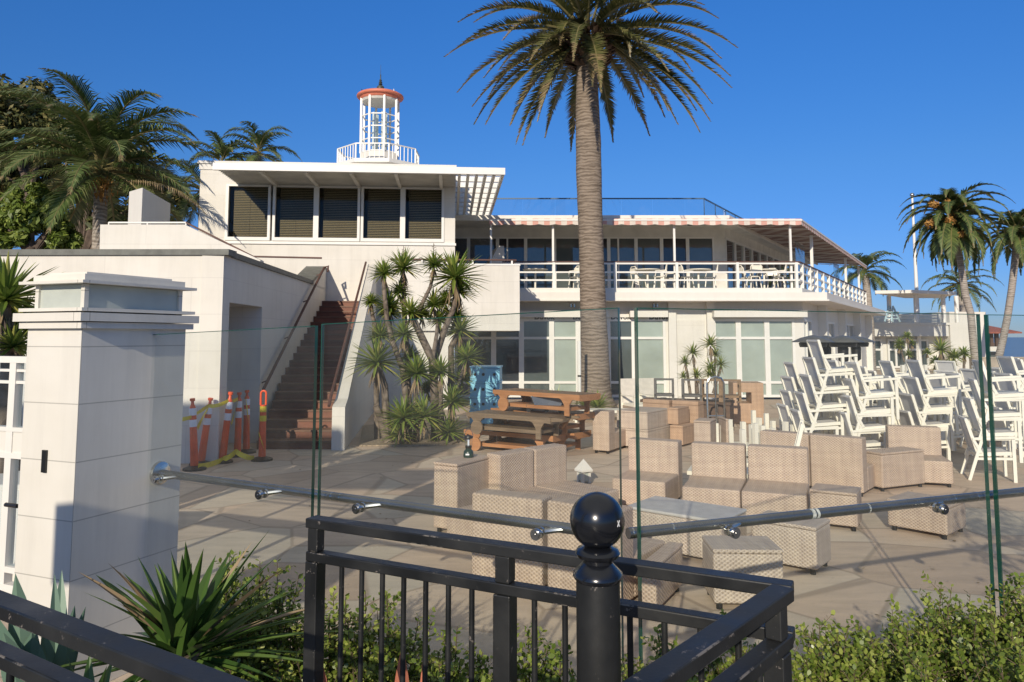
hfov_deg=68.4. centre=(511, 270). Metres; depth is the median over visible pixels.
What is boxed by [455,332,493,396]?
window
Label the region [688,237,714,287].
window
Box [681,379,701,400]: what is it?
dining chair
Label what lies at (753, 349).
window
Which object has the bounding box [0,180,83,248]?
leafy tree
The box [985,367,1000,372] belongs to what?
sling chair
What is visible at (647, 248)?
window
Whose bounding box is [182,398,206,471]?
delineator post
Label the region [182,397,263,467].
caution tape
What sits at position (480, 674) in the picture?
boxwood bush
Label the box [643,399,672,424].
wicker seat block
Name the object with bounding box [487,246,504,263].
stub wall
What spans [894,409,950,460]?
sling chair
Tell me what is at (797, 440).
sling lounger
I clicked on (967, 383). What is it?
sling chair
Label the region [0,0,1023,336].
sky
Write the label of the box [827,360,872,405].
sling chair
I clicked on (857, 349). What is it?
patio heater
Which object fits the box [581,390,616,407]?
spiky plant
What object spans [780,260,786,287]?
window
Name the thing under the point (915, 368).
sling chair
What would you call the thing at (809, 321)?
window
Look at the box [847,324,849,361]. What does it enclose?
window
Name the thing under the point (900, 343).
yucca
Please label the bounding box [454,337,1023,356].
sea
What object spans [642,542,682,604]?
wicker seat block
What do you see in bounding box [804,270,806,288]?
window
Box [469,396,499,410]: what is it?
plastic crate
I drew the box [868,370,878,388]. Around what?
sling chair
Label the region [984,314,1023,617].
glass panel
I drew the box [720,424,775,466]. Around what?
upturned table
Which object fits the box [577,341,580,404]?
marker post
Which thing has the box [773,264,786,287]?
bistro chair
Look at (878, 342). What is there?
window
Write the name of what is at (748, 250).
window
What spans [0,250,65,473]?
yucca
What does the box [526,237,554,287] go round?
window
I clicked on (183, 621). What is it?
agave
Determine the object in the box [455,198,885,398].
restaurant wing
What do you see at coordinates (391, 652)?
boxwood bush
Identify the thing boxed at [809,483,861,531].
wicker ottoman
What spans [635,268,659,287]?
bistro table
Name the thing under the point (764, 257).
window
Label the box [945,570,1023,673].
boxwood bush
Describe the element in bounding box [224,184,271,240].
window
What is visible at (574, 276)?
bistro chair
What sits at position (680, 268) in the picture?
bistro chair
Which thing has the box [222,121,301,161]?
queen palm
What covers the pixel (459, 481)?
wicker arm block
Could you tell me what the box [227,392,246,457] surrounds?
delineator post
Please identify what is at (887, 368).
sling chair
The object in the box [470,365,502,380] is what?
plastic crate
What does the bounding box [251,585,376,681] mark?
boxwood bush
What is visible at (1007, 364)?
sling chair
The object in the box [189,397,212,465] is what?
delineator post
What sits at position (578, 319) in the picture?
window
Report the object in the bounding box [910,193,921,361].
flagpole
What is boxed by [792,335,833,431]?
patio heater
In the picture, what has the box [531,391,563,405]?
planter tray
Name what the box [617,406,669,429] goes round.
wicker seat block
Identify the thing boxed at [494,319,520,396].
window
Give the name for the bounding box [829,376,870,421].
sling chair
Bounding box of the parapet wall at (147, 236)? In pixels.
[100,222,321,262]
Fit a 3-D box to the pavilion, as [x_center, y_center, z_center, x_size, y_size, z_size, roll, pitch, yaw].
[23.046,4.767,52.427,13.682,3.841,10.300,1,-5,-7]
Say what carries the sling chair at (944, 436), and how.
on the terrace
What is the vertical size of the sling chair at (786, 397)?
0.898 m
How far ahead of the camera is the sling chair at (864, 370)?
13.84 m
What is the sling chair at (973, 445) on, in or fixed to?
on the terrace
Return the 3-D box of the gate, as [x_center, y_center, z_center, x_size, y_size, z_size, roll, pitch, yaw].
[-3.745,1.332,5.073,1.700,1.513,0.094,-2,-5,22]
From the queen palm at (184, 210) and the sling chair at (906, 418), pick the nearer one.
the sling chair at (906, 418)
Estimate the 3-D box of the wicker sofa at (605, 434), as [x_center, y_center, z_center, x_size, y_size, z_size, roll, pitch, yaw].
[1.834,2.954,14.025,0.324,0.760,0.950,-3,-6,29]
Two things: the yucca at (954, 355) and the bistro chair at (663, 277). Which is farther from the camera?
the yucca at (954, 355)
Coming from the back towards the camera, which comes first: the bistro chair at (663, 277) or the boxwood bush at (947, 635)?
the bistro chair at (663, 277)
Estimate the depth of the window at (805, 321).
25.97 m
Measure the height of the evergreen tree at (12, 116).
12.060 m
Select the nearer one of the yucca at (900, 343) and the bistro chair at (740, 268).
the bistro chair at (740, 268)
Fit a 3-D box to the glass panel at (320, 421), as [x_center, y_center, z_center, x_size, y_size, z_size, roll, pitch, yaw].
[-0.295,1.292,3.757,1.784,2.181,0.025,-3,-6,29]
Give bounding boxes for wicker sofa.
[472,489,551,585]
[487,448,582,498]
[524,443,618,502]
[547,496,664,599]
[593,409,625,453]
[612,437,682,504]
[682,441,746,507]
[741,444,809,514]
[760,429,811,485]
[810,433,877,496]
[885,424,953,487]
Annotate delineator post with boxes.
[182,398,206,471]
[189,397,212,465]
[219,392,232,463]
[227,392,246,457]
[241,390,255,453]
[251,390,272,461]
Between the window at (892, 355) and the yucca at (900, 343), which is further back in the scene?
the window at (892, 355)
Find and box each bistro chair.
[568,268,579,287]
[574,266,579,287]
[630,266,646,287]
[653,264,667,287]
[664,273,673,287]
[678,264,694,287]
[704,264,717,287]
[739,265,753,287]
[745,264,762,287]
[765,268,779,287]
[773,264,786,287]
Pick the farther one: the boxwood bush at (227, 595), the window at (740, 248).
the window at (740, 248)
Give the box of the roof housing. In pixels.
[128,188,169,224]
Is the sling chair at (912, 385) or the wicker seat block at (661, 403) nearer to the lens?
the sling chair at (912, 385)
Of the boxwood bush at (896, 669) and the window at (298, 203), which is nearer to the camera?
the boxwood bush at (896, 669)
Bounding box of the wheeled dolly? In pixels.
[526,403,563,412]
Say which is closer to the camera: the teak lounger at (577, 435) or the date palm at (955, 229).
the teak lounger at (577, 435)
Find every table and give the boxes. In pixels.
[522,268,547,287]
[575,408,626,422]
[628,496,746,557]
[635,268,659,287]
[640,397,734,430]
[685,268,710,287]
[716,423,748,450]
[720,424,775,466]
[728,418,788,457]
[740,421,794,452]
[751,269,776,287]
[751,410,781,430]
[900,364,927,372]
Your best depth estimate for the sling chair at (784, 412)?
13.47 m
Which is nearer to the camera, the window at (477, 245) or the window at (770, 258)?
the window at (477, 245)
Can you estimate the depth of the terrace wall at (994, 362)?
39.73 m
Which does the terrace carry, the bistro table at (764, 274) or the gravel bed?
the gravel bed
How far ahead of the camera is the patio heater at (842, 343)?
15.74 m
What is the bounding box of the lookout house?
[988,326,1021,356]
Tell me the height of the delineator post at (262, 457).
1.192 m
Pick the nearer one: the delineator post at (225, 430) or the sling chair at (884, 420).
the delineator post at (225, 430)
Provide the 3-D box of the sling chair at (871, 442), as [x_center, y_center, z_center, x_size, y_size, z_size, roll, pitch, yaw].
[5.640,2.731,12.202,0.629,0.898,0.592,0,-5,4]
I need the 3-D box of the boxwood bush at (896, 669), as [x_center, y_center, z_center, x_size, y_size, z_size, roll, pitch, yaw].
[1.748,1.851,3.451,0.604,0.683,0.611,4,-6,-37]
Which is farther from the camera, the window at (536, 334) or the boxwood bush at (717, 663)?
the window at (536, 334)
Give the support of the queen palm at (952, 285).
on the terrace
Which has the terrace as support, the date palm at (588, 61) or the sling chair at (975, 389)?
the date palm at (588, 61)
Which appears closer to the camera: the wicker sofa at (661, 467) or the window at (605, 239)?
the wicker sofa at (661, 467)
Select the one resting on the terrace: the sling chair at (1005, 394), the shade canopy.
the shade canopy
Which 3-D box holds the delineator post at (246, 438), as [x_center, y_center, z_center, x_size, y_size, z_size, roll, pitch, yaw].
[-4.828,2.744,13.728,0.360,1.126,0.360,0,-5,0]
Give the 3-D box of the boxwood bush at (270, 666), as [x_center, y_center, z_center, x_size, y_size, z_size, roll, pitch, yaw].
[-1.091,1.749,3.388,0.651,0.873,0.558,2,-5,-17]
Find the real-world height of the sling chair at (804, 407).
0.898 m
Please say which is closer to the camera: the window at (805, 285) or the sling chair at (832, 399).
the sling chair at (832, 399)
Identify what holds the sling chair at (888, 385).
on the sling chair at (887, 403)
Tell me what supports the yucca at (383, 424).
on the gravel bed
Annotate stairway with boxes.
[257,261,376,449]
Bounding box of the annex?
[0,249,326,462]
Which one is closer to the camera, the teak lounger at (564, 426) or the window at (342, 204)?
the teak lounger at (564, 426)
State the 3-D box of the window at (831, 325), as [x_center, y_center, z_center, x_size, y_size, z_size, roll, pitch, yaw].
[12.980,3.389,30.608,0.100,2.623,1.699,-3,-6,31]
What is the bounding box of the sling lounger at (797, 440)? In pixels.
[687,419,804,477]
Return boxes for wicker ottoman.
[702,535,782,609]
[752,510,830,574]
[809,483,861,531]
[887,491,965,539]
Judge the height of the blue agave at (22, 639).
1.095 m
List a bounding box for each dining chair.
[654,378,673,399]
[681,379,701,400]
[702,379,720,401]
[721,379,741,402]
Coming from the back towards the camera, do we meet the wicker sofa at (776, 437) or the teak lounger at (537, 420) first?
the teak lounger at (537, 420)
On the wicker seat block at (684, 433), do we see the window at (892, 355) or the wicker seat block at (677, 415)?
the wicker seat block at (677, 415)
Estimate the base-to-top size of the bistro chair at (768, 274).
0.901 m
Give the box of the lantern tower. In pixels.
[337,72,419,199]
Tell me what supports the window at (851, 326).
in the restaurant wing
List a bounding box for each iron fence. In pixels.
[0,590,249,681]
[303,515,794,681]
[623,584,793,681]
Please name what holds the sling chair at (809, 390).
on the sling chair at (804, 407)
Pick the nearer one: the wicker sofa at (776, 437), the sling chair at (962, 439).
the wicker sofa at (776, 437)
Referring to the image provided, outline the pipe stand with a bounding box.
[706,376,725,422]
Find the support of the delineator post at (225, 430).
on the terrace
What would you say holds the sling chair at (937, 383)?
on the sling chair at (933, 400)
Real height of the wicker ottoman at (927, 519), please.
0.340 m
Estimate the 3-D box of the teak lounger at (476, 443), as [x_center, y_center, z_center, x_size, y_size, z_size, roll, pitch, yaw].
[0.065,3.136,13.889,1.890,0.372,0.705,-3,-6,31]
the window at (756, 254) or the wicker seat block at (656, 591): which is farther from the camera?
the window at (756, 254)
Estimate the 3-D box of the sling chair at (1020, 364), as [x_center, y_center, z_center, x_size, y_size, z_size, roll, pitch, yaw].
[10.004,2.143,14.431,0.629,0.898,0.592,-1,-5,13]
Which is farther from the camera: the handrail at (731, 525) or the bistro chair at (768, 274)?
the bistro chair at (768, 274)
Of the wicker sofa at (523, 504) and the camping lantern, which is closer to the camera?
the wicker sofa at (523, 504)
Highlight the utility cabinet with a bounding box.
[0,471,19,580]
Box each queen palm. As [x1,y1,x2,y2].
[0,68,215,248]
[148,159,199,225]
[183,130,255,175]
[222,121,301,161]
[829,250,904,371]
[921,269,1000,311]
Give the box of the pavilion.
[874,311,985,369]
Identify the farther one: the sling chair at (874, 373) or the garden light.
the sling chair at (874, 373)
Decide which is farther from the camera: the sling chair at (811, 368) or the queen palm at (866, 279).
the queen palm at (866, 279)
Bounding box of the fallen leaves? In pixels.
[249,462,980,652]
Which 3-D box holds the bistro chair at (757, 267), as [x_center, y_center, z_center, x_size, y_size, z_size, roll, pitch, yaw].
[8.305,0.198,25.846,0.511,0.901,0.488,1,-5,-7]
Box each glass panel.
[153,326,317,516]
[317,308,623,679]
[634,308,995,668]
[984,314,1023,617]
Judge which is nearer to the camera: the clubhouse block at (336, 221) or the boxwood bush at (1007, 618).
the boxwood bush at (1007, 618)
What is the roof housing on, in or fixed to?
on the annex
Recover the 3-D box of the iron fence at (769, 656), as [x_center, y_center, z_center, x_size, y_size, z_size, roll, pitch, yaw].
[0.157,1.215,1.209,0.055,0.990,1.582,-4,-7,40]
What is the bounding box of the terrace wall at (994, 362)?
[969,357,1023,368]
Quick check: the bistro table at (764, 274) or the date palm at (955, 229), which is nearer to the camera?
the bistro table at (764, 274)
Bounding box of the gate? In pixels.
[0,356,26,593]
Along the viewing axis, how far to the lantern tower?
25.27 m
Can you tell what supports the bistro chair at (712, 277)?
on the restaurant wing
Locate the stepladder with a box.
[884,306,900,321]
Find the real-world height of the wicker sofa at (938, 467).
0.760 m
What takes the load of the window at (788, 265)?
in the restaurant wing
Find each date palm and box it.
[443,0,737,407]
[896,182,1014,364]
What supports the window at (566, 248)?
in the restaurant wing
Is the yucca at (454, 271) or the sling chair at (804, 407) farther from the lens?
the yucca at (454, 271)
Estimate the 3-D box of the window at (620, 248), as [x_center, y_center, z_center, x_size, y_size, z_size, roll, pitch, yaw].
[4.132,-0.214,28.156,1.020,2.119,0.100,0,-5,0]
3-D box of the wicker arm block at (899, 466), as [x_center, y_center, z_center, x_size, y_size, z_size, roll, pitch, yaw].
[5.347,2.771,10.559,0.850,0.520,0.344,2,-5,-24]
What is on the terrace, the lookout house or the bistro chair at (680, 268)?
the lookout house
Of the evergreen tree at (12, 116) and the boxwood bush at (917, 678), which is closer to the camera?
the boxwood bush at (917, 678)
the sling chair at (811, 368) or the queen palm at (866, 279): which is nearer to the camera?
the sling chair at (811, 368)
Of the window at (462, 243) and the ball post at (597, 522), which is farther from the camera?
the window at (462, 243)
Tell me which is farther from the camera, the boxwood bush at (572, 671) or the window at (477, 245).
the window at (477, 245)
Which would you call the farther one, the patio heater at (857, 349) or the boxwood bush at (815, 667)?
the patio heater at (857, 349)
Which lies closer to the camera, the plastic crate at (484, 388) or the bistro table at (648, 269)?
the plastic crate at (484, 388)
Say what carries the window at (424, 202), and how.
in the clubhouse block at (336, 221)
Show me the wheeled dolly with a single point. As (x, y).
(545, 410)
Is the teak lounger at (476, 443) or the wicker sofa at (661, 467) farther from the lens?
the teak lounger at (476, 443)
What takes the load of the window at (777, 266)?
in the restaurant wing
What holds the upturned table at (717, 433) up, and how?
on the terrace
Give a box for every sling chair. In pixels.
[776,403,822,433]
[779,389,825,433]
[780,375,828,423]
[783,362,829,413]
[789,408,838,434]
[793,391,843,434]
[799,374,849,430]
[802,357,853,409]
[806,340,858,394]
[819,412,864,436]
[821,394,866,437]
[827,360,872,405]
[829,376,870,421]
[834,411,885,448]
[837,394,890,447]
[840,378,894,435]
[844,362,899,418]
[860,366,899,389]
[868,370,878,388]
[873,389,900,438]
[873,404,896,440]
[875,375,927,419]
[878,360,929,406]
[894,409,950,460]
[898,392,954,450]
[901,376,958,433]
[905,359,962,415]
[928,403,971,450]
[929,376,976,422]
[930,397,974,439]
[933,370,955,373]
[934,360,957,372]
[944,372,987,413]
[944,409,990,446]
[957,415,1017,482]
[959,368,978,382]
[962,397,1022,462]
[963,381,972,395]
[967,378,1023,442]
[972,360,1023,421]
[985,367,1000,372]
[987,405,1023,456]
[992,372,1023,426]
[993,390,1021,443]
[996,356,1023,409]
[1014,359,1023,376]
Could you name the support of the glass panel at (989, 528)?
on the planting bed
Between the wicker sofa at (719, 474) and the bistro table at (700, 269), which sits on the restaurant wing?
the bistro table at (700, 269)
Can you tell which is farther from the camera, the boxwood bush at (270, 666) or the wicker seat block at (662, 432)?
the wicker seat block at (662, 432)
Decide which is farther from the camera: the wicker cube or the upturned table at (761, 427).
the wicker cube
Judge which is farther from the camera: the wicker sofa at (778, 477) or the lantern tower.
the lantern tower
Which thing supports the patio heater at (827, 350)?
on the terrace
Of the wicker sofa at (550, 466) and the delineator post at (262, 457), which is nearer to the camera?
the wicker sofa at (550, 466)
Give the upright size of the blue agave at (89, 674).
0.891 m
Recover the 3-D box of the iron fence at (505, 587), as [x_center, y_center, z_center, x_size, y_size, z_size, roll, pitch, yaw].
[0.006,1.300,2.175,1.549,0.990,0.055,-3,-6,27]
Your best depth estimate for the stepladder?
44.88 m
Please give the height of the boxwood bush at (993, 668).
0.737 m
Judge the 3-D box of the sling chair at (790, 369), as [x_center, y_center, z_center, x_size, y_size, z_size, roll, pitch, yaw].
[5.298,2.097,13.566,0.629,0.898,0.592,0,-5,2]
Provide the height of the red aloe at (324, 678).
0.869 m
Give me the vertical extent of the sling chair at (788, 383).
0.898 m
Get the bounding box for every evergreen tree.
[0,73,68,199]
[37,119,173,248]
[112,168,189,224]
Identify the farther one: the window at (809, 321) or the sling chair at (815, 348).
the window at (809, 321)
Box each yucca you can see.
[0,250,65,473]
[343,256,429,445]
[385,243,459,441]
[421,248,490,444]
[676,331,730,398]
[893,331,917,361]
[921,335,973,369]
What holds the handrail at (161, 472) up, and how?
attached to the lantern pillar
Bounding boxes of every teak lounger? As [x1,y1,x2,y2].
[464,428,567,450]
[466,410,579,439]
[491,406,594,434]
[493,388,600,415]
[494,429,591,448]
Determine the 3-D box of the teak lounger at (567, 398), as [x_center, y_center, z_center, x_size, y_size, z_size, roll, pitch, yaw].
[0.598,2.367,13.634,2.013,0.372,0.705,-4,-7,42]
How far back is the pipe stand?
14.82 m
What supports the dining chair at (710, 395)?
on the table at (729, 407)
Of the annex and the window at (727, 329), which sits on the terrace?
the annex
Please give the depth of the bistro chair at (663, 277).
25.80 m
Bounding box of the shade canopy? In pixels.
[875,290,959,322]
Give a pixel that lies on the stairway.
(348, 405)
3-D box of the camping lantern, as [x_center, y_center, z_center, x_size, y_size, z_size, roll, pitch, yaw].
[-0.491,1.944,8.508,0.116,0.313,0.116,0,-5,0]
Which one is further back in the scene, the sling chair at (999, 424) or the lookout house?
the lookout house
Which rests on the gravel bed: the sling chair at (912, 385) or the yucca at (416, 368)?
the yucca at (416, 368)
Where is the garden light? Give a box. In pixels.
[574,459,592,482]
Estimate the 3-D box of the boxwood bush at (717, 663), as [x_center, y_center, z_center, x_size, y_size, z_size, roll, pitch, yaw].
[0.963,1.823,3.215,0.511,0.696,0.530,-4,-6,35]
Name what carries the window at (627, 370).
in the restaurant wing
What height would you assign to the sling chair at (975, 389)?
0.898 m
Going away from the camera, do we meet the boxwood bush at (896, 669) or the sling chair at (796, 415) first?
the boxwood bush at (896, 669)
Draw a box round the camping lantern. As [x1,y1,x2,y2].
[463,429,473,457]
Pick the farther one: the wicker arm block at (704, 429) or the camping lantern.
the wicker arm block at (704, 429)
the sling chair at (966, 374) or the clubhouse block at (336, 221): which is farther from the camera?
the clubhouse block at (336, 221)
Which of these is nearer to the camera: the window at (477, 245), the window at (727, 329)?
the window at (727, 329)
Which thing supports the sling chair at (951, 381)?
on the sling chair
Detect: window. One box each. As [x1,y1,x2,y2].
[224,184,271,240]
[272,185,316,240]
[315,186,360,241]
[360,186,402,241]
[402,187,443,241]
[455,237,468,263]
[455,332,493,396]
[468,237,497,263]
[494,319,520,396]
[498,237,525,287]
[521,319,551,389]
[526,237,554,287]
[552,319,577,391]
[555,237,579,287]
[578,319,607,340]
[603,237,608,287]
[608,319,634,396]
[609,237,636,287]
[634,319,666,396]
[636,237,661,287]
[662,237,688,287]
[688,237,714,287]
[715,319,739,393]
[725,237,735,287]
[736,241,745,287]
[738,319,768,396]
[745,245,753,287]
[753,249,760,287]
[760,251,767,287]
[767,319,795,396]
[768,255,774,287]
[774,257,780,287]
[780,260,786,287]
[786,264,789,287]
[798,267,800,287]
[803,319,807,374]
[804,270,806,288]
[808,319,811,335]
[828,322,835,359]
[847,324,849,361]
[849,324,853,361]
[875,339,882,367]
[887,339,929,367]
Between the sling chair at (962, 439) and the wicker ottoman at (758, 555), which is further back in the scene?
the sling chair at (962, 439)
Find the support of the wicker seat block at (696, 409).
on the terrace
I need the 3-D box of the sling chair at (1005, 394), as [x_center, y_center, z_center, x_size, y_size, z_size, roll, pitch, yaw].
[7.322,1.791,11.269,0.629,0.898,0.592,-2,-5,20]
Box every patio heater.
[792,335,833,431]
[820,335,831,401]
[829,335,863,434]
[851,336,874,360]
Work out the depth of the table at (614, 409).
18.70 m
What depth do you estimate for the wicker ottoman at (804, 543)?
6.77 m
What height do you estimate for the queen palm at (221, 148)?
11.050 m
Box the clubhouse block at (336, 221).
[197,160,519,409]
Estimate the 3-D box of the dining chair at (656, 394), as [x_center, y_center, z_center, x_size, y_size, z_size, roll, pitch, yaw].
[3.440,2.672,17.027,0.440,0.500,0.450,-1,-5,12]
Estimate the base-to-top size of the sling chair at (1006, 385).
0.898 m
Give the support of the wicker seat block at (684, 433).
on the terrace
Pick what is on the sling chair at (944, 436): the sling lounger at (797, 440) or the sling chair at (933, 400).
the sling chair at (933, 400)
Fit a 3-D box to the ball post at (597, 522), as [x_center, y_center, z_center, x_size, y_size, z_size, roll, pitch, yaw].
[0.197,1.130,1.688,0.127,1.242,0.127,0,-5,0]
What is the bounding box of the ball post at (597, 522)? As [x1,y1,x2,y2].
[570,492,624,681]
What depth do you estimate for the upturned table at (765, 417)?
14.32 m
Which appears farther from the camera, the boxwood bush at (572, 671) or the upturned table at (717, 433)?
the upturned table at (717, 433)
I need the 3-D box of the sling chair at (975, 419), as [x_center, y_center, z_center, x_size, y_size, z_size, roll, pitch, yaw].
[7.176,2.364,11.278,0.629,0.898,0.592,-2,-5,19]
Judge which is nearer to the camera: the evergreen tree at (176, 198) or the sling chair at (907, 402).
the sling chair at (907, 402)
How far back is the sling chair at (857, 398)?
11.98 m
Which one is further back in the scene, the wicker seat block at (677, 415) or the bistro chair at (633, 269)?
the bistro chair at (633, 269)
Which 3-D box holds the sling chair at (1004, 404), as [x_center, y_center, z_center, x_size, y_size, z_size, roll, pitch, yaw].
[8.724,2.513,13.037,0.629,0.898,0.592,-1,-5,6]
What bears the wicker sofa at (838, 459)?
on the terrace
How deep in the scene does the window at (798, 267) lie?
40.88 m
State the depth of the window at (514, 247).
28.21 m
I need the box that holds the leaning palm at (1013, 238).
[962,209,1023,356]
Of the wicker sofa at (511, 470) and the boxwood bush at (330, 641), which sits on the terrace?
the wicker sofa at (511, 470)
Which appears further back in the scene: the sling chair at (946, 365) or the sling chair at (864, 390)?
the sling chair at (946, 365)
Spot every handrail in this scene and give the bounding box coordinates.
[149,461,573,540]
[625,487,1023,538]
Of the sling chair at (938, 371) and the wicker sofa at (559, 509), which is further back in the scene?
the sling chair at (938, 371)
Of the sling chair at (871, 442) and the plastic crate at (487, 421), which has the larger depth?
the plastic crate at (487, 421)
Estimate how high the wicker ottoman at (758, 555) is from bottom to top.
0.460 m
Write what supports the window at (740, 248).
in the restaurant wing
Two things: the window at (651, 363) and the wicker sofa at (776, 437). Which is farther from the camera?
the window at (651, 363)
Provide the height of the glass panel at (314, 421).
2.113 m
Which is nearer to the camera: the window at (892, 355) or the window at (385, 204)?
the window at (385, 204)
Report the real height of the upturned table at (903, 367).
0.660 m
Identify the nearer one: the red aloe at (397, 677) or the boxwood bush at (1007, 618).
the red aloe at (397, 677)
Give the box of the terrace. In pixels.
[0,358,1023,681]
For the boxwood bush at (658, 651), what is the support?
on the planting bed
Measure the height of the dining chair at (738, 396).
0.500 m
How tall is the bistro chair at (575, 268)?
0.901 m
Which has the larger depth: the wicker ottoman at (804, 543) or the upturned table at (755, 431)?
the upturned table at (755, 431)
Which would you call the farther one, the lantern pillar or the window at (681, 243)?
the window at (681, 243)
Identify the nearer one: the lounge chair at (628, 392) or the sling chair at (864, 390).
the sling chair at (864, 390)
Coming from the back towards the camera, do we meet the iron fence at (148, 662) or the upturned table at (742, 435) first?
the upturned table at (742, 435)
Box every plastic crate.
[469,380,502,395]
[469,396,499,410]
[469,410,492,423]
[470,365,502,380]
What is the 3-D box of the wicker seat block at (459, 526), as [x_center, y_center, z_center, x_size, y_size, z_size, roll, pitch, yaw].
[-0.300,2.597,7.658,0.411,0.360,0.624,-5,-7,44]
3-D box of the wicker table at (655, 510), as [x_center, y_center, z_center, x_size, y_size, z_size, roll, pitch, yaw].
[1.717,2.547,7.429,1.004,0.420,0.624,-4,-6,38]
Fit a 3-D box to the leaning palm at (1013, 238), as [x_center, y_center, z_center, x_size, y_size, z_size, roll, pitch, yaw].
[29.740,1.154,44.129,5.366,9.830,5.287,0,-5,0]
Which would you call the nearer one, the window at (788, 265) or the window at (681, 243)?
the window at (681, 243)
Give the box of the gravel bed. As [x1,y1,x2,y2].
[359,420,470,446]
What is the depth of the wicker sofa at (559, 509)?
6.08 m
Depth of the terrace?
7.57 m
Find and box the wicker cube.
[728,381,763,423]
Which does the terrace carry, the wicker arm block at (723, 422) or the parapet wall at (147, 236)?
the wicker arm block at (723, 422)
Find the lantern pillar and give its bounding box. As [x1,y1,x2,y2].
[12,272,198,681]
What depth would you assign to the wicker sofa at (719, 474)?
9.31 m
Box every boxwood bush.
[207,547,283,680]
[208,558,327,681]
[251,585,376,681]
[324,589,443,681]
[385,625,492,681]
[461,623,576,681]
[552,658,627,681]
[622,624,697,681]
[691,609,794,681]
[753,610,902,681]
[823,593,966,681]
[834,648,944,681]
[880,570,1019,681]
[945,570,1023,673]
[954,606,1023,681]
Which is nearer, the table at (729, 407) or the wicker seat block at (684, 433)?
the wicker seat block at (684, 433)
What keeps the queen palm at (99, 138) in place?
on the terrace
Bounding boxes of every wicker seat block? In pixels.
[447,505,471,552]
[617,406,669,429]
[618,425,669,445]
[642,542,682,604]
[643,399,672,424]
[667,406,688,424]
[670,423,693,444]
[672,399,703,422]
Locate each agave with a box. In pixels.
[0,573,45,681]
[40,571,85,669]
[61,532,337,681]
[68,656,138,681]
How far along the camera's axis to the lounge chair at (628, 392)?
20.11 m
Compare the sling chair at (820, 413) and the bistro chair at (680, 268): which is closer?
the sling chair at (820, 413)
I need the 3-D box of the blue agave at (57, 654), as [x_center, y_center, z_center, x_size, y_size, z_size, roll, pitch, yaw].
[-1.670,1.649,2.771,0.136,0.958,0.502,3,-6,-31]
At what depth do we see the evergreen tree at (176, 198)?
26.71 m
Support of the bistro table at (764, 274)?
on the restaurant wing
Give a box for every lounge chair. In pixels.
[621,378,653,407]
[639,378,675,399]
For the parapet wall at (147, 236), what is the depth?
17.49 m
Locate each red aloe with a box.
[323,670,326,681]
[395,657,408,681]
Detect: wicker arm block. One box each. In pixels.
[434,454,488,531]
[693,418,715,441]
[718,416,728,442]
[866,446,924,491]
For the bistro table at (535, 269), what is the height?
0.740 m
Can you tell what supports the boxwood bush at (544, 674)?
on the planting bed
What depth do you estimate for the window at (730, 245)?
28.92 m
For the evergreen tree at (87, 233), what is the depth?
26.58 m
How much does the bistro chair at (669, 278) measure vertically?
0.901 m
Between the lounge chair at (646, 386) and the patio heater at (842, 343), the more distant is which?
the lounge chair at (646, 386)
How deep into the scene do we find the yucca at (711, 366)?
20.40 m
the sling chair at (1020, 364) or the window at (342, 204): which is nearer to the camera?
the sling chair at (1020, 364)
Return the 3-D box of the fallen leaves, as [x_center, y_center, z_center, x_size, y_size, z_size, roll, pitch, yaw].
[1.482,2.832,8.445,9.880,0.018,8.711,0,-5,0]
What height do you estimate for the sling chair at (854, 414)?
0.898 m
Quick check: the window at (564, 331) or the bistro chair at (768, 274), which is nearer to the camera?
the window at (564, 331)
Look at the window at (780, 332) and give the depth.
25.40 m
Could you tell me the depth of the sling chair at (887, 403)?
13.32 m

